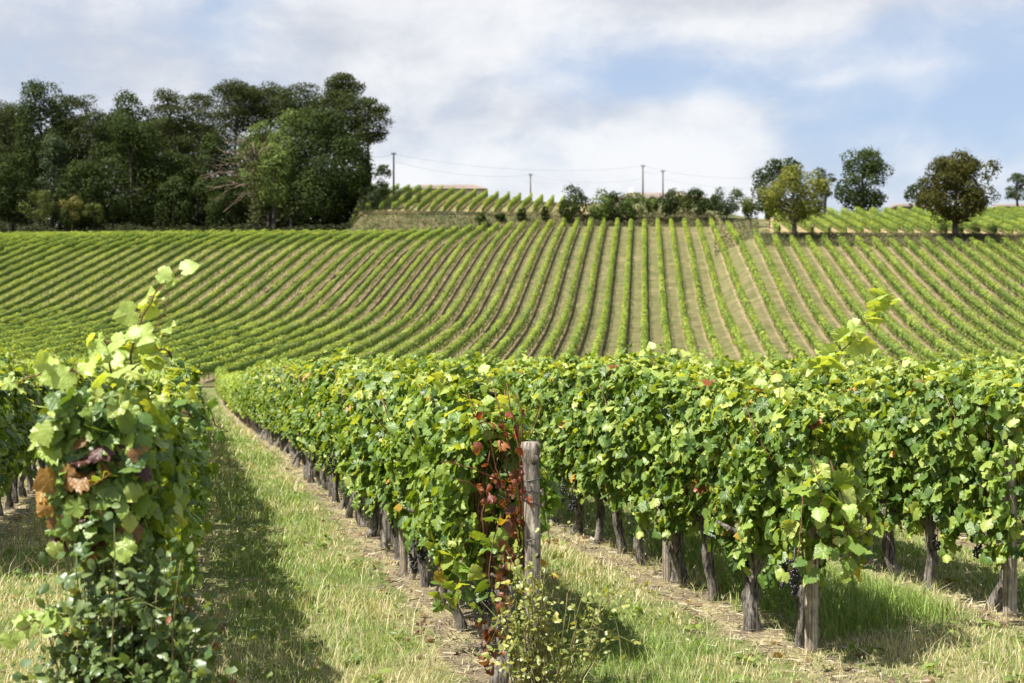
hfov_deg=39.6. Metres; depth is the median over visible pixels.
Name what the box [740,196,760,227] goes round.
tree
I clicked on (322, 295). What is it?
vine row
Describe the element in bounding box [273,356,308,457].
grape vine
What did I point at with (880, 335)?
vine row
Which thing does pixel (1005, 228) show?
vine row
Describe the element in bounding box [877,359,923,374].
grape vine
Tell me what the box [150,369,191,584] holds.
grape vine
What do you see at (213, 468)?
grape vine
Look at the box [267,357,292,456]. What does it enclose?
grape vine
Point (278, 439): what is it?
grape vine
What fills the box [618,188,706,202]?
house
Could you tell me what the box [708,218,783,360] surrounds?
vine row
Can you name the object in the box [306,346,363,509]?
grape vine
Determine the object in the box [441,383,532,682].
withered vine
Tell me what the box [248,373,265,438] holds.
grape vine
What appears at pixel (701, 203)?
shrub
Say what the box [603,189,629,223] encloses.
shrub
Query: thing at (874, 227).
vine row
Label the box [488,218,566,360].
vine row
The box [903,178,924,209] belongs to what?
broadleaf tree
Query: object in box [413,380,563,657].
grape vine
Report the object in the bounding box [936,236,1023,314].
vine row
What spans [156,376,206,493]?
grape vine
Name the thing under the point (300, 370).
grape vine
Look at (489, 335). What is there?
vine row
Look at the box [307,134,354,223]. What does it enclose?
broadleaf tree
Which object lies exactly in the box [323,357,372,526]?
grape vine
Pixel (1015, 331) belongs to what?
vine row
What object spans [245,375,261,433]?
grape vine
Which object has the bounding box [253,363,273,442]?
grape vine
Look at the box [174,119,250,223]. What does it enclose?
broadleaf tree
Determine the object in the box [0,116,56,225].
broadleaf tree
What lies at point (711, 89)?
sky
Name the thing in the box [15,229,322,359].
vine row
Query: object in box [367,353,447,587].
grape vine
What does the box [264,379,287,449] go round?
grape vine
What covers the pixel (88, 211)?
shrub
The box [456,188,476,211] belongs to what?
vine row
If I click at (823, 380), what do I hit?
grape vine
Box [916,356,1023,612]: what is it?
grape vine
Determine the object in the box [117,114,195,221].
broadleaf tree
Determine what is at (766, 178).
broadleaf tree
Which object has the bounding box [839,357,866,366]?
grape vine
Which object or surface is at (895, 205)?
house
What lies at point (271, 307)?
vine row
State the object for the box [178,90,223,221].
pine tree
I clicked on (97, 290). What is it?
vine row
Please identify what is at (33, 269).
vine row
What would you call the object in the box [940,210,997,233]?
vine row
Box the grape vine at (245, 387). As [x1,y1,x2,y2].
[240,369,259,433]
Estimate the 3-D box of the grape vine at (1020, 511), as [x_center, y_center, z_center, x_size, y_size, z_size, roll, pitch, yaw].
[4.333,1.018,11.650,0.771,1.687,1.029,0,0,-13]
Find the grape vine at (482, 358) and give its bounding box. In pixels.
[458,347,507,377]
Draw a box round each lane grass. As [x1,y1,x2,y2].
[203,390,280,439]
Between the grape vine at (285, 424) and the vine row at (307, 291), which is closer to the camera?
the grape vine at (285, 424)
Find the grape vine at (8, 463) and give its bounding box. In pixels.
[0,367,33,495]
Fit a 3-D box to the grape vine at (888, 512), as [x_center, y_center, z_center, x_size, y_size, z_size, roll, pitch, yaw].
[2.823,1.021,10.575,0.742,1.666,1.052,0,0,-13]
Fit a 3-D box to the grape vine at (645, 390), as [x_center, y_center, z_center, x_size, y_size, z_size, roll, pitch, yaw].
[1.142,0.931,10.172,0.889,1.751,1.054,0,0,-13]
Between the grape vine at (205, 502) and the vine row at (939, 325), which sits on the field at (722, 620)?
the grape vine at (205, 502)
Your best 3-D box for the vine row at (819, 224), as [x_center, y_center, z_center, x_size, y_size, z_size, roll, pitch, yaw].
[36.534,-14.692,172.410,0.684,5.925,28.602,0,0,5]
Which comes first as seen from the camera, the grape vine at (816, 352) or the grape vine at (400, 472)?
the grape vine at (400, 472)
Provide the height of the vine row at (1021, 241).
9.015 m
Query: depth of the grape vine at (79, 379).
21.08 m
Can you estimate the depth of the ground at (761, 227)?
189.61 m
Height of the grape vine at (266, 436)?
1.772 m
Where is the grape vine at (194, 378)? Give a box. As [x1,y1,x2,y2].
[152,358,204,421]
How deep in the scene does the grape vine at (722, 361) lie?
13.83 m
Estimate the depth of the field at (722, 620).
9.15 m
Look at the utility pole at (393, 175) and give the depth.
205.03 m
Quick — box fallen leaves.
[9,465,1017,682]
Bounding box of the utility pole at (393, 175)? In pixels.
[391,152,395,201]
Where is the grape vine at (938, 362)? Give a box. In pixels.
[900,352,958,373]
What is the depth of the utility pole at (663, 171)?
232.04 m
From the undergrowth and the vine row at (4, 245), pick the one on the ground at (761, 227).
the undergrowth
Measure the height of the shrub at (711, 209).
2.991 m
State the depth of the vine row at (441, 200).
204.51 m
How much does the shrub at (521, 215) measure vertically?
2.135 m
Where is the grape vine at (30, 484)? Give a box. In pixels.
[26,359,56,490]
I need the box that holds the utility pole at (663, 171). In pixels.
[661,170,664,200]
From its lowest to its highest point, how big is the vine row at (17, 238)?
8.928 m
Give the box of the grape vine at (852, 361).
[808,358,873,391]
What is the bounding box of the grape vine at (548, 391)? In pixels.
[526,352,605,534]
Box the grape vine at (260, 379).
[256,359,282,441]
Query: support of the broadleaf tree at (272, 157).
on the ground at (761, 227)
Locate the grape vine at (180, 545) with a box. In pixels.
[142,383,190,624]
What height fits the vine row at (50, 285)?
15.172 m
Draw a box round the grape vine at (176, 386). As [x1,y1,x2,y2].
[138,371,204,544]
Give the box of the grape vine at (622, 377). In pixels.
[589,342,683,565]
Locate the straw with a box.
[0,431,1023,682]
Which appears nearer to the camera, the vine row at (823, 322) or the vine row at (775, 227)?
the vine row at (823, 322)
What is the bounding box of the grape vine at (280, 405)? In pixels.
[274,359,299,464]
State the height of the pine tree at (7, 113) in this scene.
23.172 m
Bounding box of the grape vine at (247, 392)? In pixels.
[243,374,262,435]
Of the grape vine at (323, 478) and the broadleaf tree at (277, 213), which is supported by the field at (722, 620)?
the grape vine at (323, 478)
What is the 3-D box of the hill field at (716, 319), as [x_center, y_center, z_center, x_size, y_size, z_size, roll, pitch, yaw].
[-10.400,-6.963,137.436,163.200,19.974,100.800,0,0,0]
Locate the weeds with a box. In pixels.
[0,475,1023,682]
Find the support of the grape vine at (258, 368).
on the field at (722, 620)
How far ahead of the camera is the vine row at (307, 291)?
130.12 m
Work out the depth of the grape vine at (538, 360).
20.91 m
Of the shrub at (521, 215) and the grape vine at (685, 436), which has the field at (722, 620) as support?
the grape vine at (685, 436)
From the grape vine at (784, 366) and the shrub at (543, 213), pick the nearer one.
the grape vine at (784, 366)
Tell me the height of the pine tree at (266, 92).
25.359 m
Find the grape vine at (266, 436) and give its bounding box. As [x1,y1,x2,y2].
[249,370,267,439]
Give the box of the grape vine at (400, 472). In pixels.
[382,365,471,607]
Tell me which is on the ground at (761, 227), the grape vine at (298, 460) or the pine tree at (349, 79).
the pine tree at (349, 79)
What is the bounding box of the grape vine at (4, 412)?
[0,380,11,482]
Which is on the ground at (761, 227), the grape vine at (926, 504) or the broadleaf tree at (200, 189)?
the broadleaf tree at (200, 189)
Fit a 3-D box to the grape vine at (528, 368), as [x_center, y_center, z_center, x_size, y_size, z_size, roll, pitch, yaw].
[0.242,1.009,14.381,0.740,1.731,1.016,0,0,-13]
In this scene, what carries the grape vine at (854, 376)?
on the field at (722, 620)
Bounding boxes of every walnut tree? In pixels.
[756,161,834,237]
[916,147,1003,237]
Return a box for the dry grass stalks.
[0,444,1023,682]
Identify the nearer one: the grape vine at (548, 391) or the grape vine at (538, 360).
the grape vine at (548, 391)
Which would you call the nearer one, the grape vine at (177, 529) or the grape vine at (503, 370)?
the grape vine at (177, 529)
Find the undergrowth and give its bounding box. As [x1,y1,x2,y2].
[0,163,371,233]
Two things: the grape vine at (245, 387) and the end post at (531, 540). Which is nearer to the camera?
the end post at (531, 540)
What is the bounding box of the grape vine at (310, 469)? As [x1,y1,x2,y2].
[291,369,316,482]
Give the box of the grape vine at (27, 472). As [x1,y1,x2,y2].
[12,368,48,503]
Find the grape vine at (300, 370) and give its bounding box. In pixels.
[285,357,314,479]
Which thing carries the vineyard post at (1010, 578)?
on the field at (722, 620)
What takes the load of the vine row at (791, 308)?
on the hill field at (716, 319)
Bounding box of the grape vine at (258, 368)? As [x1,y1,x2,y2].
[252,358,274,441]
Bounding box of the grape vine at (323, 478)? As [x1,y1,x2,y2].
[296,366,329,490]
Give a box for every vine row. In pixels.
[0,228,214,325]
[0,229,175,305]
[0,229,201,320]
[0,229,228,330]
[0,229,240,334]
[0,229,254,340]
[0,229,268,346]
[0,229,308,358]
[0,230,119,271]
[0,230,147,288]
[0,230,159,296]
[0,230,185,312]
[0,230,281,351]
[0,230,295,356]
[0,231,34,238]
[0,231,50,241]
[0,231,60,244]
[0,231,75,251]
[0,231,90,256]
[0,231,106,264]
[0,231,132,279]
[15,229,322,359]
[19,229,335,361]
[68,229,351,359]
[80,229,363,359]
[123,229,377,362]
[123,229,390,369]
[142,228,403,372]
[185,228,417,369]
[196,226,432,382]
[224,226,445,373]
[253,225,458,366]
[280,224,472,363]
[329,222,486,356]
[352,183,387,221]
[356,222,499,359]
[365,183,399,210]
[372,221,512,361]
[379,184,410,209]
[391,185,421,210]
[404,185,432,210]
[404,220,525,361]
[416,185,443,211]
[430,187,454,211]
[435,219,539,361]
[443,187,465,210]
[454,219,552,359]
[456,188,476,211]
[468,190,487,210]
[482,191,498,210]
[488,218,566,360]
[494,191,509,211]
[502,217,579,363]
[506,192,520,212]
[520,192,532,211]
[531,217,592,361]
[532,194,543,211]
[545,195,554,210]
[561,217,605,361]
[591,218,619,358]
[614,219,632,356]
[640,218,648,353]
[655,218,671,351]
[668,218,699,356]
[682,218,727,360]
[696,219,753,359]
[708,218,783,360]
[725,220,806,361]
[753,227,822,355]
[772,220,780,231]
[772,234,866,361]
[773,209,797,231]
[786,208,814,232]
[789,234,897,362]
[800,209,831,232]
[805,235,923,364]
[815,210,846,232]
[821,234,949,361]
[826,207,864,232]
[837,233,975,361]
[840,207,881,233]
[854,206,897,232]
[854,236,1001,361]
[869,207,914,233]
[871,236,1022,359]
[883,207,930,233]
[886,234,1023,357]
[896,206,948,232]
[904,236,1023,344]
[911,206,963,235]
[920,235,1023,329]
[926,207,981,233]
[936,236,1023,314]
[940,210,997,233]
[954,236,1023,300]
[960,208,1013,233]
[969,237,1023,285]
[976,211,1023,233]
[984,206,1023,225]
[985,236,1023,272]
[996,205,1023,218]
[1002,237,1023,260]
[1010,206,1023,215]
[1018,237,1023,249]
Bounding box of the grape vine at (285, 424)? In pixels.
[278,359,314,472]
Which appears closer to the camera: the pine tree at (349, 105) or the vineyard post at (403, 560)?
the vineyard post at (403, 560)
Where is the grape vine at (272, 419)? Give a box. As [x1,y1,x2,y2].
[263,360,289,453]
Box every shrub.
[15,188,57,232]
[56,195,83,221]
[82,203,104,230]
[360,186,385,208]
[374,164,393,208]
[475,211,485,224]
[494,212,504,220]
[515,207,526,220]
[540,205,549,221]
[556,183,589,222]
[587,188,614,220]
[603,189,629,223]
[619,192,648,220]
[645,195,659,217]
[657,187,679,219]
[676,189,696,212]
[681,187,709,219]
[707,195,723,212]
[709,187,745,220]
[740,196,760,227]
[764,204,773,228]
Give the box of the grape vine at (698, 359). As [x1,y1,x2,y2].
[676,349,715,480]
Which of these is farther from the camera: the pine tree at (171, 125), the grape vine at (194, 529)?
the pine tree at (171, 125)
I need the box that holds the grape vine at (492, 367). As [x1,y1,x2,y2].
[474,362,499,378]
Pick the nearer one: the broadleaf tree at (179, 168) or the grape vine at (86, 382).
the grape vine at (86, 382)
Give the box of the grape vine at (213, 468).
[184,416,219,583]
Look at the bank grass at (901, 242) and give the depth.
182.61 m
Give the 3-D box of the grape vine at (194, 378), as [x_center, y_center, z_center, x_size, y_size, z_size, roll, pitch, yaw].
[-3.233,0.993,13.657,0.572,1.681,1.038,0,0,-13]
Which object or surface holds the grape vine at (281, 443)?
on the field at (722, 620)
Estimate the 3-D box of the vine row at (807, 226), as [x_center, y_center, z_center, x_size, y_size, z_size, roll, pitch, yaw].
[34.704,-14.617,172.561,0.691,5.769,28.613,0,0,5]
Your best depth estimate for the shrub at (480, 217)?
188.23 m
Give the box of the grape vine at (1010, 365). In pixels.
[994,352,1023,376]
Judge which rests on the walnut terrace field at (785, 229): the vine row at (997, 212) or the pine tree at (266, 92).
the vine row at (997, 212)
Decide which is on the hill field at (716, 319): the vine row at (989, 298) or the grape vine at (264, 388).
the vine row at (989, 298)
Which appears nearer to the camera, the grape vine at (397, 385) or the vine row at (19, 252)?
the grape vine at (397, 385)
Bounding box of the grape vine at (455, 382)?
[399,357,528,631]
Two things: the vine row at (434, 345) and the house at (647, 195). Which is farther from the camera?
the house at (647, 195)
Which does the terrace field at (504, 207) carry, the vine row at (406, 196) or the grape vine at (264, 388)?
the vine row at (406, 196)
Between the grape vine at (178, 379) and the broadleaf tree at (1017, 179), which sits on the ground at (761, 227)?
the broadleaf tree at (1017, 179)
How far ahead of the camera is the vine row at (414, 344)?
127.24 m
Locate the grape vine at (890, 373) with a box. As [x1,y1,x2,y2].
[865,360,928,468]
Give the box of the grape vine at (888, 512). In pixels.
[825,367,954,580]
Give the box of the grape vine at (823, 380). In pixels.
[757,349,852,550]
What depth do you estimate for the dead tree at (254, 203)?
192.50 m
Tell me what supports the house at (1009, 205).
on the ground at (761, 227)
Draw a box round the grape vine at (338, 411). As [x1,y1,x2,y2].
[330,359,378,537]
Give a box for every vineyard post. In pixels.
[398,527,407,574]
[408,537,423,579]
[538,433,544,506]
[662,428,671,581]
[804,438,818,652]
[866,468,872,565]
[1001,419,1017,617]
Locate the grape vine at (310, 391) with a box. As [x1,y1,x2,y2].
[302,356,334,496]
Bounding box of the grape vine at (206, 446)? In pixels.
[202,434,213,510]
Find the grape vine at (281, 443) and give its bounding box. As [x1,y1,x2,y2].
[264,377,284,450]
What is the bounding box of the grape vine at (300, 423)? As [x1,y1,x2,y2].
[293,370,321,485]
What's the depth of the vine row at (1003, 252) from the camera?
143.22 m
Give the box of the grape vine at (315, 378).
[305,343,368,502]
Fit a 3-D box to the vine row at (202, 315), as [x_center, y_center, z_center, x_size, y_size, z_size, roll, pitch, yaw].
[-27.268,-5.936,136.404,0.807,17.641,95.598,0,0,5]
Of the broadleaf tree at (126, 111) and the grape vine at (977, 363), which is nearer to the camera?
the grape vine at (977, 363)
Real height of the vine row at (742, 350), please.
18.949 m
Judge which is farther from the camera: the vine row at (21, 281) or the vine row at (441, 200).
the vine row at (441, 200)
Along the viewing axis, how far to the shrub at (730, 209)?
189.08 m
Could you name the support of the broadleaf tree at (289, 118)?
on the ground at (761, 227)
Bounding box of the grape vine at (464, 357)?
[451,355,475,366]
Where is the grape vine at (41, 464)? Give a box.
[29,347,72,468]
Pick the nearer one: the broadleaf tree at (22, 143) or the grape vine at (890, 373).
the grape vine at (890, 373)
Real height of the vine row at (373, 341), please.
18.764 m
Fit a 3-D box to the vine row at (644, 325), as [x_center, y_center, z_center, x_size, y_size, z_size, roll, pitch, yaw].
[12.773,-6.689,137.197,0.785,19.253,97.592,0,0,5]
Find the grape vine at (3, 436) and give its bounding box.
[0,408,6,454]
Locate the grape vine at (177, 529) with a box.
[117,370,185,647]
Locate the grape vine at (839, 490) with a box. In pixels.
[722,375,887,648]
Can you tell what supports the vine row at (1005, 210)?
on the walnut terrace field at (785, 229)
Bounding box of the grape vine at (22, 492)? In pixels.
[18,357,53,497]
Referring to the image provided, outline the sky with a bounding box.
[0,0,1023,224]
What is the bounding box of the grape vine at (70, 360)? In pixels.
[44,350,80,466]
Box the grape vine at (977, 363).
[964,347,1022,413]
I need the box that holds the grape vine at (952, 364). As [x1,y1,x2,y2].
[910,359,983,503]
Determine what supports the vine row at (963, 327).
on the hill field at (716, 319)
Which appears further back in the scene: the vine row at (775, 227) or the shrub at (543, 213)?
the shrub at (543, 213)
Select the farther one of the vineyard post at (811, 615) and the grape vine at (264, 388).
the grape vine at (264, 388)
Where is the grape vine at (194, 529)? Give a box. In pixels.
[109,425,208,643]
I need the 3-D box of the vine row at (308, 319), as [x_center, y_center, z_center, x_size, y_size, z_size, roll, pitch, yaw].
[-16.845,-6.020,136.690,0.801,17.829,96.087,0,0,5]
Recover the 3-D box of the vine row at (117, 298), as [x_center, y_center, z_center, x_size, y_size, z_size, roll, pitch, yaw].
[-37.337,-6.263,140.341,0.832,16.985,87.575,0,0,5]
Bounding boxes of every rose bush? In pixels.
[0,502,272,682]
[471,514,647,682]
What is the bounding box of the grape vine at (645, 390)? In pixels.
[605,349,726,583]
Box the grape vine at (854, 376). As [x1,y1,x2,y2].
[848,363,892,392]
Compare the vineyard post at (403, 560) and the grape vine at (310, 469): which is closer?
the vineyard post at (403, 560)
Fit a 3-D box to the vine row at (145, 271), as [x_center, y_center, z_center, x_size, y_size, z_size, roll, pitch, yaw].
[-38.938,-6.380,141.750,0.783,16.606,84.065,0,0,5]
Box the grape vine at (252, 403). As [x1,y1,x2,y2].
[249,374,265,438]
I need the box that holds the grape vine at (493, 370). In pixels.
[473,359,503,385]
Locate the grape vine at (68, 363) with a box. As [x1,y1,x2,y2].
[52,353,78,390]
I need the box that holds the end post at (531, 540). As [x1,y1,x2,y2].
[521,441,541,682]
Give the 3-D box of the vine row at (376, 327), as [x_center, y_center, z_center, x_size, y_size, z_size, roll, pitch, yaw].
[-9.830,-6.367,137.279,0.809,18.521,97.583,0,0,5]
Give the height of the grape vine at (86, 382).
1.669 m
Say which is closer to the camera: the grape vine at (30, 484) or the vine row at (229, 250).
the grape vine at (30, 484)
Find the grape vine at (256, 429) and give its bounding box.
[244,369,259,434]
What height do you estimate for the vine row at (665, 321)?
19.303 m
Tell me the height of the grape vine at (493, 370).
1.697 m
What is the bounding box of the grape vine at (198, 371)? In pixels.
[165,355,205,412]
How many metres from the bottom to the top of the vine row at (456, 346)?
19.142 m
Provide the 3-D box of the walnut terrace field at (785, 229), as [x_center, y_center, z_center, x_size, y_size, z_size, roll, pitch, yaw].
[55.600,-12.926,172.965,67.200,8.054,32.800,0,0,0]
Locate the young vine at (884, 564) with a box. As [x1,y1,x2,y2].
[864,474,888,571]
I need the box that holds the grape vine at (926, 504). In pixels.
[867,357,1003,593]
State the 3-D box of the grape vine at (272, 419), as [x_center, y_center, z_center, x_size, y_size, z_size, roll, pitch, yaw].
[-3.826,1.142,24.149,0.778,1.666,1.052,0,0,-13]
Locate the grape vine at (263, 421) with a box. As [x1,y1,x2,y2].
[253,361,274,444]
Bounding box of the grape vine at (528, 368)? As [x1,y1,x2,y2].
[499,356,561,466]
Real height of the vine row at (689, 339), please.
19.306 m
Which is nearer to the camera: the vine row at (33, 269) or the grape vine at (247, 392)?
the grape vine at (247, 392)
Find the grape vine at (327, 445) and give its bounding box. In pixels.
[318,370,354,517]
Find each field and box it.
[0,226,1023,386]
[0,388,1023,682]
[358,192,588,216]
[765,216,1021,236]
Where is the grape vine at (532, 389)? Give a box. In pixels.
[514,368,583,525]
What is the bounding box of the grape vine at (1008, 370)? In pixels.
[948,361,1023,544]
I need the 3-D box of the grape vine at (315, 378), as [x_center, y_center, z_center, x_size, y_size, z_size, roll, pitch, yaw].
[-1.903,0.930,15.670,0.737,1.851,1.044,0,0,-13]
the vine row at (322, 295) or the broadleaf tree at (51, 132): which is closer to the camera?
the vine row at (322, 295)
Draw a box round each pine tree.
[0,99,42,231]
[42,94,93,227]
[48,94,109,194]
[144,87,199,166]
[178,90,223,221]
[201,78,271,217]
[244,81,294,226]
[267,82,323,224]
[298,88,372,224]
[321,71,367,223]
[343,96,395,181]
[813,167,836,216]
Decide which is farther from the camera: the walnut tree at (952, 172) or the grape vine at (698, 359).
the walnut tree at (952, 172)
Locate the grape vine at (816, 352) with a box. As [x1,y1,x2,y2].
[788,349,852,370]
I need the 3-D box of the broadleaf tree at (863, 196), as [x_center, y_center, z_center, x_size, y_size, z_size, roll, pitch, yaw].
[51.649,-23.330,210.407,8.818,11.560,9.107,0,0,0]
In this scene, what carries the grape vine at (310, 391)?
on the field at (722, 620)
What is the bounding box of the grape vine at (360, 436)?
[347,353,418,559]
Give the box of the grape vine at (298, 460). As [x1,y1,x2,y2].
[273,369,302,467]
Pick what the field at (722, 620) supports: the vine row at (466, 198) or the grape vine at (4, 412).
the grape vine at (4, 412)
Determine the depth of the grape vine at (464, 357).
18.08 m
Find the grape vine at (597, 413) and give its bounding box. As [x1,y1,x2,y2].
[575,344,663,553]
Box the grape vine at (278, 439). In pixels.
[260,364,279,447]
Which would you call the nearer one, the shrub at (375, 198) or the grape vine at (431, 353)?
the grape vine at (431, 353)
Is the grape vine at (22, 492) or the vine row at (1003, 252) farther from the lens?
the vine row at (1003, 252)
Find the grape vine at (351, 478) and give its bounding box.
[337,350,395,547]
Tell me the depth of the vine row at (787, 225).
167.76 m
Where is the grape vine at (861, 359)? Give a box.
[850,354,895,375]
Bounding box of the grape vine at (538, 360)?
[520,354,553,364]
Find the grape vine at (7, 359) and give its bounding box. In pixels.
[0,344,35,516]
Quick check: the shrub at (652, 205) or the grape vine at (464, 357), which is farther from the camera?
the shrub at (652, 205)
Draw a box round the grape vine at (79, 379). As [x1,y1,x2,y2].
[58,352,83,389]
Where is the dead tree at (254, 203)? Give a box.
[201,128,276,229]
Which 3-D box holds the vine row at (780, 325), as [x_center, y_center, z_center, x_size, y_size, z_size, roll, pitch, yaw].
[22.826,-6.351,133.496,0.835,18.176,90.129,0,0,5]
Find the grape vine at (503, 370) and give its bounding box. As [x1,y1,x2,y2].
[487,350,539,391]
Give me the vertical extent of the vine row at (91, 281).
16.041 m
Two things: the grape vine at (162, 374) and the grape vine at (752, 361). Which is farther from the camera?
the grape vine at (752, 361)
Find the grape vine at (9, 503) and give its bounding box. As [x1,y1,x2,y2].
[0,356,42,509]
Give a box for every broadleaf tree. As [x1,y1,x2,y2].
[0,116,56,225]
[0,151,37,232]
[11,75,74,226]
[23,116,109,225]
[32,131,72,230]
[52,158,119,230]
[62,113,147,223]
[86,115,173,229]
[95,87,166,225]
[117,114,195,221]
[151,147,204,225]
[152,173,196,231]
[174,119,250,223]
[190,132,241,224]
[204,174,251,231]
[231,115,285,227]
[237,136,297,224]
[257,140,292,228]
[265,106,310,227]
[275,103,376,230]
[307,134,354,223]
[337,170,373,210]
[750,155,806,213]
[830,145,893,215]
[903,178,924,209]
[1003,172,1023,208]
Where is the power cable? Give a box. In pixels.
[395,154,640,170]
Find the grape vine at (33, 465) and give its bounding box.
[27,353,59,471]
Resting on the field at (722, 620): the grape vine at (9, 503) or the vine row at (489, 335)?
the grape vine at (9, 503)
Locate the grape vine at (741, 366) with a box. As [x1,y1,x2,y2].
[723,361,764,443]
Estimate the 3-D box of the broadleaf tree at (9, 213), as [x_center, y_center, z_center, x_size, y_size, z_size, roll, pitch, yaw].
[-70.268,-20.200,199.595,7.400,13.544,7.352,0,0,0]
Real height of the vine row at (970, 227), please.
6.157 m
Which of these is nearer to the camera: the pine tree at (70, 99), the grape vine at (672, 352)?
the grape vine at (672, 352)
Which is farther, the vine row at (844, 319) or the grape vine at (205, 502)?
the vine row at (844, 319)
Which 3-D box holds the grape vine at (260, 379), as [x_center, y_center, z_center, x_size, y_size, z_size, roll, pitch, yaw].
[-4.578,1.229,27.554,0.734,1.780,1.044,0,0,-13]
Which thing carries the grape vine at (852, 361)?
on the field at (722, 620)
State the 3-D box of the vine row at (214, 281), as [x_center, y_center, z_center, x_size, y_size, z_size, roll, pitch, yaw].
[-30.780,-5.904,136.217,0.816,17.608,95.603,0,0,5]
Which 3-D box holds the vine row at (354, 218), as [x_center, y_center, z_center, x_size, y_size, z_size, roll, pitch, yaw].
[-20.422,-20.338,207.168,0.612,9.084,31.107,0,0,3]
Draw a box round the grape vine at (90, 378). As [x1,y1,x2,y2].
[87,374,100,388]
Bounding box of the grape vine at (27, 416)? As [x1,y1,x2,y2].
[0,361,33,497]
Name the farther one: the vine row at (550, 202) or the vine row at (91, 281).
the vine row at (550, 202)
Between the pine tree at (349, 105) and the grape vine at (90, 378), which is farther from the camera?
the pine tree at (349, 105)
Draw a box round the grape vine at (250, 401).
[247,378,258,423]
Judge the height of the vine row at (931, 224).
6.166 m
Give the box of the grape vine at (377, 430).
[328,356,426,571]
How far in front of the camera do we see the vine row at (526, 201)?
206.89 m
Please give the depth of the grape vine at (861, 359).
18.38 m
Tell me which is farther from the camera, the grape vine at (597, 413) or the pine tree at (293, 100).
the pine tree at (293, 100)
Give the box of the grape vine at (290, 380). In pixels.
[280,360,311,448]
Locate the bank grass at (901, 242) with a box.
[349,209,1023,255]
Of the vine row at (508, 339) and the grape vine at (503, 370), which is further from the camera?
the vine row at (508, 339)
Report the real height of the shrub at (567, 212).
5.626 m
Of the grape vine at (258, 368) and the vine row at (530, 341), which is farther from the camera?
the vine row at (530, 341)
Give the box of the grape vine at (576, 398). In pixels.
[547,360,626,543]
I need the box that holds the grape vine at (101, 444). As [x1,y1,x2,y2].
[0,259,228,639]
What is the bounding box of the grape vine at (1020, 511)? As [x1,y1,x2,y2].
[984,373,1023,515]
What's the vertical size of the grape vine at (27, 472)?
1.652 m
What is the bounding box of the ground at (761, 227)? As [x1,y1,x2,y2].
[202,203,1023,387]
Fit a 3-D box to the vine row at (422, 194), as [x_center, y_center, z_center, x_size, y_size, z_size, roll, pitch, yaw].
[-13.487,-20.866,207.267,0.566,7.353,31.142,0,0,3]
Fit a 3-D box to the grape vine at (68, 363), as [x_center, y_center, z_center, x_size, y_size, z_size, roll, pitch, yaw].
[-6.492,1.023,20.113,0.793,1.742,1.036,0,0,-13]
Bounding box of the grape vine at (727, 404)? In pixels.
[695,286,900,631]
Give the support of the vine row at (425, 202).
on the terrace field at (504, 207)
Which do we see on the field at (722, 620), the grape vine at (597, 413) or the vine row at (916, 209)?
the grape vine at (597, 413)
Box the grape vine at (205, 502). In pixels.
[202,438,212,516]
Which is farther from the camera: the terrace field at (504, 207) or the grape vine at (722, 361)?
the terrace field at (504, 207)
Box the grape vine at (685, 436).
[654,352,772,600]
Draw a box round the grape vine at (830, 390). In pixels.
[804,373,890,556]
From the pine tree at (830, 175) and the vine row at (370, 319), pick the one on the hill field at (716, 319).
the vine row at (370, 319)
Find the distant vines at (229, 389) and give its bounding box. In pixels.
[125,358,1002,431]
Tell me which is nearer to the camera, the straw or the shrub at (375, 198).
the straw
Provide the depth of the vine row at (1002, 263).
139.55 m
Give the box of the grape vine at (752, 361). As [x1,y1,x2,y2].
[748,350,784,364]
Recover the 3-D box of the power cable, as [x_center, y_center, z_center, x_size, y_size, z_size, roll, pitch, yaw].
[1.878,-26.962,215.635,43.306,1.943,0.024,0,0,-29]
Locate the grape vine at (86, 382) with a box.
[77,363,93,386]
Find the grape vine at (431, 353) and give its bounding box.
[418,349,443,364]
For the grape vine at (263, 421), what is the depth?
28.32 m
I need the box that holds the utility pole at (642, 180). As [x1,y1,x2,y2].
[642,165,643,202]
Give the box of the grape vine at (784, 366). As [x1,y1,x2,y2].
[738,351,807,518]
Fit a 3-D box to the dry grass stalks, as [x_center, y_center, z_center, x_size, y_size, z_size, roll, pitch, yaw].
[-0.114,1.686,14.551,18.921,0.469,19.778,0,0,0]
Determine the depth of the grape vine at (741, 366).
13.61 m
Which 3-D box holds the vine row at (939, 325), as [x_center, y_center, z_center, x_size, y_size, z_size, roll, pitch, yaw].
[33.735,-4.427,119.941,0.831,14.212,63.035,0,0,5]
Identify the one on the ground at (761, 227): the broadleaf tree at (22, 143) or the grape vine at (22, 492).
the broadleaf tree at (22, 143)
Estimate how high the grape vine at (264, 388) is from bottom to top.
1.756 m
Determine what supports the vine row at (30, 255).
on the hill field at (716, 319)
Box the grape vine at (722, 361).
[691,357,736,516]
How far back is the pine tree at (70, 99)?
213.50 m
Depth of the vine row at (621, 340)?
133.21 m
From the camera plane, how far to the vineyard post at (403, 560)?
10.58 m
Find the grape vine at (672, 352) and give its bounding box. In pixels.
[657,343,690,366]
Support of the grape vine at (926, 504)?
on the field at (722, 620)
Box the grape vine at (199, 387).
[165,371,205,460]
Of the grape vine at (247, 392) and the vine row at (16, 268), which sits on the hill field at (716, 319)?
the vine row at (16, 268)
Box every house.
[409,185,487,196]
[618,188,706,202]
[888,203,925,213]
[992,204,1023,214]
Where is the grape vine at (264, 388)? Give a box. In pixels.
[258,358,282,436]
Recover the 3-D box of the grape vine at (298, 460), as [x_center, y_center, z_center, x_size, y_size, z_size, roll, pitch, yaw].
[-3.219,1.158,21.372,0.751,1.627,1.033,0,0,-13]

